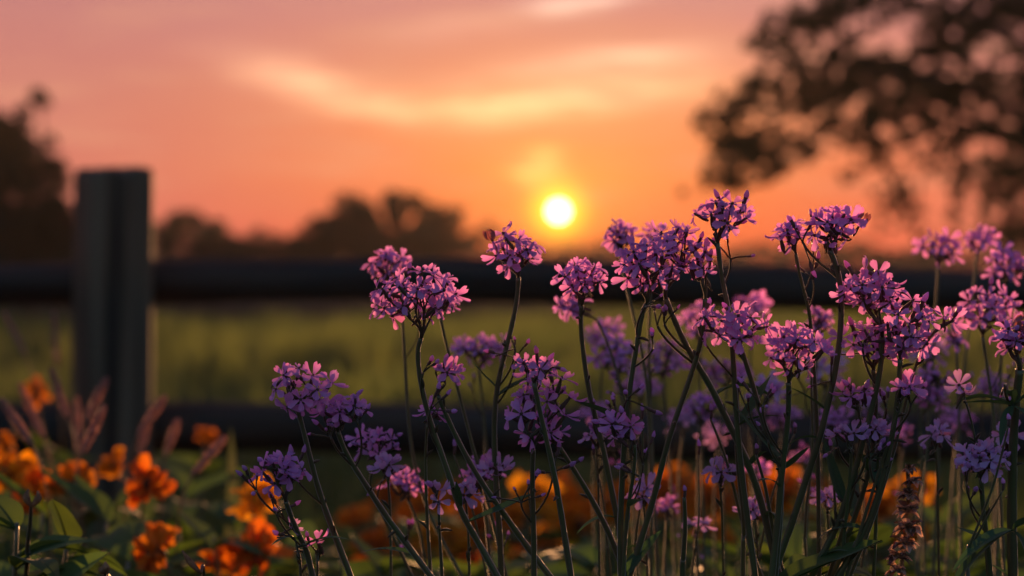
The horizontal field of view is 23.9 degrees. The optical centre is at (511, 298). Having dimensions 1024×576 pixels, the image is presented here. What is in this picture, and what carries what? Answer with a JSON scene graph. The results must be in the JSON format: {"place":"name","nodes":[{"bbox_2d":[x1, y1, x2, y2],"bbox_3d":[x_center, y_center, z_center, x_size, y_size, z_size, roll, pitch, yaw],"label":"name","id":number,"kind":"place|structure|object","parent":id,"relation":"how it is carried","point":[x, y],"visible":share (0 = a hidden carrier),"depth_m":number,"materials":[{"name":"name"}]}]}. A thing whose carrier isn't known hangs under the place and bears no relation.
{"place":"outdoors","nodes":[
{"label":"outdoors","id":0,"kind":"place"},
{"bbox_2d":[0,305,1023,505],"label":"field grass","id":1,"kind":"structure","parent":0,"point":[199,357],"depth_m":10.08,"materials":[{"name":"green plant"}]},
{"bbox_2d":[0,0,1023,269],"label":"sky","id":2,"kind":"structure","parent":0,"point":[558,120],"materials":[{"name":"orange"}]},
{"bbox_2d":[0,316,1023,575],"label":"ground","id":3,"kind":"structure","parent":0,"point":[374,524],"depth_m":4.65,"materials":[{"name":"green plant"}]},
{"bbox_2d":[0,450,45,551],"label":"orange flower","id":4,"kind":"object","parent":3,"relation":"on","point":[17,469],"visible":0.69,"depth_m":1.95,"materials":[{"name":"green plant"}]},
{"bbox_2d":[1,467,52,556],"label":"orange flower","id":5,"kind":"object","parent":3,"relation":"on","point":[34,476],"visible":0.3,"depth_m":2.00,"materials":[{"name":"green plant"}]},
{"bbox_2d":[0,87,73,316],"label":"bushy tree","id":6,"kind":"object","parent":3,"relation":"on","point":[39,228],"visible":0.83,"depth_m":39.76,"materials":[{"name":"green plant"}]},
{"bbox_2d":[0,495,110,575],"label":"leafy plant","id":7,"kind":"object","parent":3,"relation":"on","point":[11,513],"visible":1,"depth_m":1.34,"materials":[{"name":"green plant"}]},
{"bbox_2d":[15,376,100,472],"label":"orange flower","id":8,"kind":"object","parent":3,"relation":"on","point":[36,438],"visible":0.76,"depth_m":2.80,"materials":[{"name":"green plant"}]},
{"bbox_2d":[8,476,148,569],"bbox_3d":[-0.350,0.284,2.001,0.111,0.272,0.107,0,0,-29],"label":"leafy plant","id":9,"kind":"object","parent":3,"relation":"on","point":[58,554],"visible":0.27,"depth_m":2.00,"materials":[{"name":"green plant"}]},
{"bbox_2d":[34,459,127,575],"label":"orange flower","id":10,"kind":"object","parent":3,"relation":"on","point":[68,472],"visible":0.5,"depth_m":2.00,"materials":[{"name":"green plant"}]},
{"bbox_2d":[48,499,127,575],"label":"leafy plant","id":11,"kind":"object","parent":3,"relation":"on","point":[65,521],"visible":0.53,"depth_m":1.39,"materials":[{"name":"green plant"}]},
{"bbox_2d":[39,469,146,575],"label":"leafy plant","id":12,"kind":"object","parent":3,"relation":"on","point":[118,539],"visible":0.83,"depth_m":1.75,"materials":[{"name":"green plant"}]},
{"bbox_2d":[96,446,187,564],"bbox_3d":[-0.341,0.275,2.168,0.078,0.290,0.132,0,0,-33],"label":"orange flower","id":13,"kind":"object","parent":3,"relation":"on","point":[109,467],"visible":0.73,"depth_m":2.16,"materials":[{"name":"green plant"}]},
{"bbox_2d":[107,522,180,575],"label":"orange flower","id":14,"kind":"object","parent":3,"relation":"on","point":[154,543],"visible":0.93,"depth_m":1.70,"materials":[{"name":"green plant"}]},
{"bbox_2d":[125,453,205,575],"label":"orange flower","id":15,"kind":"object","parent":3,"relation":"on","point":[145,484],"visible":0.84,"depth_m":1.82,"materials":[{"name":"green plant"}]},
{"bbox_2d":[156,427,225,575],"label":"orange flower","id":16,"kind":"object","parent":3,"relation":"on","point":[188,461],"visible":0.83,"depth_m":2.90,"materials":[{"name":"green plant"}]},
{"bbox_2d":[155,460,253,575],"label":"leafy plant","id":17,"kind":"object","parent":3,"relation":"on","point":[180,477],"visible":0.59,"depth_m":2.31,"materials":[{"name":"green plant"}]},
{"bbox_2d":[168,504,275,575],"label":"leafy plant","id":18,"kind":"object","parent":3,"relation":"on","point":[207,534],"visible":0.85,"depth_m":1.80,"materials":[{"name":"green plant"}]},
{"bbox_2d":[153,208,296,258],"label":"tree","id":19,"kind":"object","parent":3,"relation":"on","point":[176,224],"visible":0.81,"depth_m":94.74,"materials":[{"name":"green plant"}]},
{"bbox_2d":[202,498,284,561],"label":"leafy plant","id":20,"kind":"object","parent":3,"relation":"on","point":[231,521],"visible":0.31,"depth_m":2.21,"materials":[{"name":"green plant"}]},
{"bbox_2d":[217,517,294,575],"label":"orange flower","id":21,"kind":"object","parent":3,"relation":"on","point":[241,561],"visible":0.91,"depth_m":1.79,"materials":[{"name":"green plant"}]},
{"bbox_2d":[226,474,324,575],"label":"orange flower","id":22,"kind":"object","parent":3,"relation":"on","point":[248,507],"visible":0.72,"depth_m":1.94,"materials":[{"name":"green plant"}]},
{"bbox_2d":[246,519,316,575],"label":"leafy plant","id":23,"kind":"object","parent":3,"relation":"on","point":[291,564],"visible":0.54,"depth_m":1.91,"materials":[{"name":"green plant"}]},
{"bbox_2d":[235,444,348,575],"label":"flower stalk","id":24,"kind":"object","parent":3,"relation":"on","point":[291,470],"visible":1,"depth_m":1.19,"materials":[{"name":"purple plant"}]},
{"bbox_2d":[269,361,353,575],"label":"flower stalk","id":25,"kind":"object","parent":3,"relation":"on","point":[296,402],"visible":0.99,"depth_m":1.20,"materials":[{"name":"purple plant"}]},
{"bbox_2d":[311,502,395,571],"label":"orange flower","id":26,"kind":"object","parent":3,"relation":"on","point":[355,517],"visible":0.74,"depth_m":2.99,"materials":[{"name":"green plant"}]},
{"bbox_2d":[308,389,433,575],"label":"flower stalk","id":27,"kind":"object","parent":3,"relation":"on","point":[346,411],"visible":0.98,"depth_m":1.22,"materials":[{"name":"purple plant"}]},
{"bbox_2d":[278,188,472,258],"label":"round tree","id":28,"kind":"object","parent":3,"relation":"on","point":[426,234],"visible":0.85,"depth_m":84.61,"materials":[{"name":"green plant"}]},
{"bbox_2d":[344,423,413,575],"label":"flower stalk","id":29,"kind":"object","parent":3,"relation":"on","point":[370,449],"visible":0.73,"depth_m":1.30,"materials":[{"name":"purple plant"}]},
{"bbox_2d":[367,451,403,575],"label":"flower stalk","id":30,"kind":"object","parent":3,"relation":"on","point":[383,459],"visible":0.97,"depth_m":1.27,"materials":[{"name":"purple plant"}]},
{"bbox_2d":[343,525,438,575],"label":"leafy plant","id":31,"kind":"object","parent":3,"relation":"on","point":[379,562],"visible":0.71,"depth_m":1.80,"materials":[{"name":"green plant"}]},
{"bbox_2d":[376,465,427,574],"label":"flower stalk","id":32,"kind":"object","parent":3,"relation":"on","point":[406,487],"visible":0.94,"depth_m":1.40,"materials":[{"name":"purple plant"}]},
{"bbox_2d":[360,246,462,575],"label":"flower stalk","id":33,"kind":"object","parent":3,"relation":"on","point":[382,267],"visible":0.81,"depth_m":1.38,"materials":[{"name":"purple plant"}]},
{"bbox_2d":[412,395,446,571],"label":"flower stalk","id":34,"kind":"object","parent":3,"relation":"on","point":[436,415],"visible":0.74,"depth_m":1.24,"materials":[{"name":"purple plant"}]},
{"bbox_2d":[424,479,451,575],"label":"flower stalk","id":35,"kind":"object","parent":3,"relation":"on","point":[434,485],"visible":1,"depth_m":1.20,"materials":[{"name":"purple plant"}]},
{"bbox_2d":[414,509,472,575],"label":"orange flower","id":36,"kind":"object","parent":3,"relation":"on","point":[459,543],"visible":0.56,"depth_m":2.69,"materials":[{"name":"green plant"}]},
{"bbox_2d":[369,262,539,575],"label":"flower stalk","id":37,"kind":"object","parent":3,"relation":"on","point":[422,287],"visible":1,"depth_m":1.20,"materials":[{"name":"purple plant"}]},
{"bbox_2d":[438,286,507,575],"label":"flower stalk","id":38,"kind":"object","parent":3,"relation":"on","point":[468,427],"visible":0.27,"depth_m":1.31,"materials":[{"name":"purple plant"}]},
{"bbox_2d":[450,331,510,558],"bbox_3d":[-0.020,0.223,1.524,0.039,0.405,0.039,0,0,0],"label":"flower stalk","id":39,"kind":"object","parent":3,"relation":"on","point":[475,350],"visible":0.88,"depth_m":1.52,"materials":[{"name":"purple plant"}]},
{"bbox_2d":[427,547,537,575],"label":"leafy plant","id":40,"kind":"object","parent":3,"relation":"on","point":[476,569],"visible":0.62,"depth_m":1.99,"materials":[{"name":"green plant"}]},
{"bbox_2d":[433,353,552,575],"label":"flower stalk","id":41,"kind":"object","parent":3,"relation":"on","point":[445,367],"visible":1,"depth_m":1.22,"materials":[{"name":"purple plant"}]},
{"bbox_2d":[473,221,545,575],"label":"flower stalk","id":42,"kind":"object","parent":3,"relation":"on","point":[511,259],"visible":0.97,"depth_m":1.24,"materials":[{"name":"purple plant"}]},
{"bbox_2d":[0,300,1023,319],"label":"rough pasture","id":43,"kind":"structure","parent":3,"relation":"on","point":[330,306],"depth_m":48.42,"materials":[{"name":"green plant"}]},
{"bbox_2d":[0,166,1023,550],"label":"rail fence","id":44,"kind":"object","parent":3,"relation":"on","point":[114,282],"visible":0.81,"depth_m":3.94,"materials":[{"name":"brown wood"}]},
{"bbox_2d":[491,358,587,575],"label":"flower stalk","id":45,"kind":"object","parent":3,"relation":"on","point":[527,415],"visible":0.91,"depth_m":1.20,"materials":[{"name":"purple plant"}]},
{"bbox_2d":[508,471,575,575],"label":"orange flower","id":46,"kind":"object","parent":3,"relation":"on","point":[548,511],"visible":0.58,"depth_m":2.79,"materials":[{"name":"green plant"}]},
{"bbox_2d":[511,345,573,575],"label":"flower stalk","id":47,"kind":"object","parent":3,"relation":"on","point":[535,362],"visible":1,"depth_m":1.19,"materials":[{"name":"purple plant"}]},
{"bbox_2d":[528,544,617,575],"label":"leafy plant","id":48,"kind":"object","parent":3,"relation":"on","point":[588,553],"visible":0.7,"depth_m":1.70,"materials":[{"name":"green plant"}]},
{"bbox_2d":[534,415,616,559],"bbox_3d":[0.073,0.242,1.237,0.136,0.367,0.022,0,0,-15],"label":"flower stalk","id":49,"kind":"object","parent":3,"relation":"on","point":[590,497],"visible":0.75,"depth_m":1.23,"materials":[{"name":"purple plant"}]},
{"bbox_2d":[554,499,617,571],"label":"orange flower","id":50,"kind":"object","parent":3,"relation":"on","point":[575,524],"visible":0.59,"depth_m":2.89,"materials":[{"name":"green plant"}]},
{"bbox_2d":[153,232,1023,270],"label":"wood","id":51,"kind":"object","parent":3,"relation":"on","point":[600,252],"visible":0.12,"depth_m":147.23,"materials":[{"name":"green plant"}]},
{"bbox_2d":[537,471,642,575],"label":"orange flower","id":52,"kind":"object","parent":3,"relation":"on","point":[570,491],"visible":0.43,"depth_m":2.99,"materials":[{"name":"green plant"}]},
{"bbox_2d":[550,256,635,548],"bbox_3d":[0.052,0.202,1.263,0.032,0.447,0.075,0,0,43],"label":"flower stalk","id":53,"kind":"object","parent":3,"relation":"on","point":[576,278],"visible":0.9,"depth_m":1.25,"materials":[{"name":"purple plant"}]},
{"bbox_2d":[552,294,648,569],"bbox_3d":[0.065,0.209,1.435,0.086,0.432,0.023,0,0,-25],"label":"flower stalk","id":54,"kind":"object","parent":3,"relation":"on","point":[567,310],"visible":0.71,"depth_m":1.42,"materials":[{"name":"purple plant"}]},
{"bbox_2d":[584,316,625,575],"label":"flower stalk","id":55,"kind":"object","parent":3,"relation":"on","point":[596,336],"visible":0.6,"depth_m":1.70,"materials":[{"name":"purple plant"}]},
{"bbox_2d":[587,332,641,575],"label":"flower stalk","id":56,"kind":"object","parent":3,"relation":"on","point":[622,359],"visible":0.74,"depth_m":1.55,"materials":[{"name":"purple plant"}]},
{"bbox_2d":[591,405,655,575],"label":"flower stalk","id":57,"kind":"object","parent":3,"relation":"on","point":[618,431],"visible":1,"depth_m":1.20,"materials":[{"name":"purple plant"}]},
{"bbox_2d":[575,234,685,575],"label":"flower stalk","id":58,"kind":"object","parent":3,"relation":"on","point":[638,256],"visible":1,"depth_m":1.20,"materials":[{"name":"purple plant"}]},
{"bbox_2d":[601,218,673,575],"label":"flower stalk","id":59,"kind":"object","parent":3,"relation":"on","point":[615,244],"visible":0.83,"depth_m":1.39,"materials":[{"name":"purple plant"}]},
{"bbox_2d":[640,222,667,575],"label":"flower stalk","id":60,"kind":"object","parent":3,"relation":"on","point":[648,236],"visible":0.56,"depth_m":1.43,"materials":[{"name":"purple plant"}]},
{"bbox_2d":[636,337,691,575],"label":"flower stalk","id":61,"kind":"object","parent":3,"relation":"on","point":[668,354],"visible":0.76,"depth_m":1.62,"materials":[{"name":"purple plant"}]},
{"bbox_2d":[639,471,692,567],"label":"orange flower","id":62,"kind":"object","parent":3,"relation":"on","point":[664,490],"visible":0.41,"depth_m":2.89,"materials":[{"name":"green plant"}]},
{"bbox_2d":[629,231,716,575],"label":"flower stalk","id":63,"kind":"object","parent":3,"relation":"on","point":[698,269],"visible":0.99,"depth_m":1.22,"materials":[{"name":"purple plant"}]},
{"bbox_2d":[677,389,716,575],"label":"flower stalk","id":64,"kind":"object","parent":3,"relation":"on","point":[703,410],"visible":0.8,"depth_m":1.55,"materials":[{"name":"purple plant"}]},
{"bbox_2d":[676,300,718,575],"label":"flower stalk","id":65,"kind":"object","parent":3,"relation":"on","point":[690,316],"visible":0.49,"depth_m":1.60,"materials":[{"name":"purple plant"}]},
{"bbox_2d":[671,475,748,573],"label":"orange flower","id":66,"kind":"object","parent":3,"relation":"on","point":[709,493],"visible":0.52,"depth_m":2.89,"materials":[{"name":"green plant"}]},
{"bbox_2d":[647,218,781,574],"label":"flower stalk","id":67,"kind":"object","parent":3,"relation":"on","point":[682,237],"visible":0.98,"depth_m":1.22,"materials":[{"name":"purple plant"}]},
{"bbox_2d":[701,455,736,575],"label":"flower stalk","id":68,"kind":"object","parent":3,"relation":"on","point":[717,475],"visible":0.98,"depth_m":1.27,"materials":[{"name":"purple plant"}]},
{"bbox_2d":[702,357,753,575],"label":"flower stalk","id":69,"kind":"object","parent":3,"relation":"on","point":[741,370],"visible":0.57,"depth_m":1.65,"materials":[{"name":"purple plant"}]},
{"bbox_2d":[690,189,782,575],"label":"flower stalk","id":70,"kind":"object","parent":3,"relation":"on","point":[720,217],"visible":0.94,"depth_m":1.21,"materials":[{"name":"purple plant"}]},
{"bbox_2d":[664,521,816,575],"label":"leafy plant","id":71,"kind":"object","parent":3,"relation":"on","point":[730,549],"visible":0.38,"depth_m":1.90,"materials":[{"name":"green plant"}]},
{"bbox_2d":[704,239,793,264],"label":"tree","id":72,"kind":"object","parent":3,"relation":"on","point":[758,247],"visible":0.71,"depth_m":109.86,"materials":[{"name":"brown plant"}]},
{"bbox_2d":[692,301,808,575],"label":"flower stalk","id":73,"kind":"object","parent":3,"relation":"on","point":[730,327],"visible":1,"depth_m":1.19,"materials":[{"name":"purple plant"}]},
{"bbox_2d":[727,523,810,569],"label":"leafy plant","id":74,"kind":"object","parent":3,"relation":"on","point":[795,545],"visible":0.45,"depth_m":1.71,"materials":[{"name":"green plant"}]},
{"bbox_2d":[747,461,821,575],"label":"orange flower","id":75,"kind":"object","parent":3,"relation":"on","point":[792,484],"visible":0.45,"depth_m":2.89,"materials":[{"name":"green plant"}]},
{"bbox_2d":[734,320,836,575],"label":"flower stalk","id":76,"kind":"object","parent":3,"relation":"on","point":[786,343],"visible":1,"depth_m":1.18,"materials":[{"name":"purple plant"}]},
{"bbox_2d":[780,305,834,575],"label":"flower stalk","id":77,"kind":"object","parent":3,"relation":"on","point":[821,322],"visible":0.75,"depth_m":1.45,"materials":[{"name":"purple plant"}]},
{"bbox_2d":[765,209,858,575],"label":"flower stalk","id":78,"kind":"object","parent":3,"relation":"on","point":[786,230],"visible":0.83,"depth_m":1.23,"materials":[{"name":"purple plant"}]},
{"bbox_2d":[800,350,848,575],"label":"flower stalk","id":79,"kind":"object","parent":3,"relation":"on","point":[822,362],"visible":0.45,"depth_m":1.60,"materials":[{"name":"purple plant"}]},
{"bbox_2d":[779,204,870,567],"bbox_3d":[0.114,0.189,1.222,0.139,0.472,0.031,0,0,26],"label":"flower stalk","id":80,"kind":"object","parent":3,"relation":"on","point":[833,221],"visible":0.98,"depth_m":1.20,"materials":[{"name":"purple plant"}]},
{"bbox_2d":[778,540,882,575],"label":"leafy plant","id":81,"kind":"object","parent":3,"relation":"on","point":[805,566],"visible":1,"depth_m":1.22,"materials":[{"name":"green plant"}]},
{"bbox_2d":[825,419,868,575],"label":"flower stalk","id":82,"kind":"object","parent":3,"relation":"on","point":[855,432],"visible":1,"depth_m":1.20,"materials":[{"name":"purple plant"}]},
{"bbox_2d":[675,0,1023,250],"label":"spreading tree","id":83,"kind":"object","parent":3,"relation":"on","point":[751,149],"visible":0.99,"depth_m":27.55,"materials":[{"name":"brown plant"}]},
{"bbox_2d":[827,376,874,575],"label":"flower stalk","id":84,"kind":"object","parent":3,"relation":"on","point":[864,389],"visible":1,"depth_m":1.21,"materials":[{"name":"purple plant"}]},
{"bbox_2d":[808,255,906,575],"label":"flower stalk","id":85,"kind":"object","parent":3,"relation":"on","point":[867,300],"visible":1,"depth_m":1.20,"materials":[{"name":"purple plant"}]},
{"bbox_2d":[823,315,908,575],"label":"flower stalk","id":86,"kind":"object","parent":3,"relation":"on","point":[861,334],"visible":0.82,"depth_m":1.22,"materials":[{"name":"purple plant"}]},
{"bbox_2d":[811,524,943,575],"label":"leafy plant","id":87,"kind":"object","parent":3,"relation":"on","point":[884,532],"visible":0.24,"depth_m":1.78,"materials":[{"name":"green plant"}]},
{"bbox_2d":[816,289,940,575],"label":"flower stalk","id":88,"kind":"object","parent":3,"relation":"on","point":[913,336],"visible":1,"depth_m":1.19,"materials":[{"name":"purple plant"}]},
{"bbox_2d":[861,415,898,575],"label":"flower stalk","id":89,"kind":"object","parent":3,"relation":"on","point":[881,425],"visible":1,"depth_m":1.21,"materials":[{"name":"purple plant"}]},
{"bbox_2d":[845,369,927,575],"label":"flower stalk","id":90,"kind":"object","parent":3,"relation":"on","point":[902,393],"visible":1,"depth_m":1.19,"materials":[{"name":"purple plant"}]},
{"bbox_2d":[835,239,970,269],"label":"tree","id":91,"kind":"object","parent":3,"relation":"on","point":[898,259],"visible":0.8,"depth_m":89.88,"materials":[{"name":"brown plant"}]},
{"bbox_2d":[884,464,923,575],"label":"dried seed spike","id":92,"kind":"object","parent":3,"relation":"on","point":[906,526],"visible":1,"depth_m":1.24,"materials":[{"name":"plant"}]},
{"bbox_2d":[849,306,968,575],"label":"flower stalk","id":93,"kind":"object","parent":3,"relation":"on","point":[960,311],"visible":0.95,"depth_m":1.21,"materials":[{"name":"purple plant"}]},
{"bbox_2d":[878,471,951,567],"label":"orange flower","id":94,"kind":"object","parent":3,"relation":"on","point":[890,489],"visible":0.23,"depth_m":2.60,"materials":[{"name":"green plant"}]},
{"bbox_2d":[914,362,954,575],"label":"flower stalk","id":95,"kind":"object","parent":3,"relation":"on","point":[934,378],"visible":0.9,"depth_m":1.50,"materials":[{"name":"purple plant"}]},
{"bbox_2d":[918,417,952,575],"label":"flower stalk","id":96,"kind":"object","parent":3,"relation":"on","point":[937,436],"visible":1,"depth_m":1.28,"materials":[{"name":"purple plant"}]},
{"bbox_2d":[911,227,964,575],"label":"flower stalk","id":97,"kind":"object","parent":3,"relation":"on","point":[945,252],"visible":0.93,"depth_m":1.55,"materials":[{"name":"purple plant"}]},
{"bbox_2d":[894,490,1006,575],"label":"leafy plant","id":98,"kind":"object","parent":3,"relation":"on","point":[929,512],"visible":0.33,"depth_m":2.20,"materials":[{"name":"green plant"}]},
{"bbox_2d":[935,323,987,555],"bbox_3d":[0.284,0.219,1.510,0.025,0.412,0.050,0,0,38],"label":"flower stalk","id":99,"kind":"object","parent":3,"relation":"on","point":[953,337],"visible":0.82,"depth_m":1.51,"materials":[{"name":"purple plant"}]},
{"bbox_2d":[944,369,987,575],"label":"flower stalk","id":100,"kind":"object","parent":3,"relation":"on","point":[967,387],"visible":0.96,"depth_m":1.19,"materials":[{"name":"purple plant"}]},
{"bbox_2d":[910,521,1023,575],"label":"leafy plant","id":101,"kind":"object","parent":3,"relation":"on","point":[978,568],"visible":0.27,"depth_m":1.80,"materials":[{"name":"green plant"}]},
{"bbox_2d":[944,223,1001,575],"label":"flower stalk","id":102,"kind":"object","parent":3,"relation":"on","point":[982,237],"visible":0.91,"depth_m":1.62,"materials":[{"name":"purple plant"}]},
{"bbox_2d":[953,437,1010,575],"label":"flower stalk","id":103,"kind":"object","parent":3,"relation":"on","point":[977,461],"visible":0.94,"depth_m":1.19,"materials":[{"name":"purple plant"}]},
{"bbox_2d":[952,276,1022,575],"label":"flower stalk","id":104,"kind":"object","parent":3,"relation":"on","point":[982,308],"visible":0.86,"depth_m":1.38,"materials":[{"name":"purple plant"}]},
{"bbox_2d":[952,314,1023,575],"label":"flower stalk","id":105,"kind":"object","parent":3,"relation":"on","point":[1008,342],"visible":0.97,"depth_m":1.19,"materials":[{"name":"purple plant"}]},
{"bbox_2d":[981,240,1023,575],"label":"flower stalk","id":106,"kind":"object","parent":3,"relation":"on","point":[1015,264],"visible":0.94,"depth_m":1.50,"materials":[{"name":"purple plant"}]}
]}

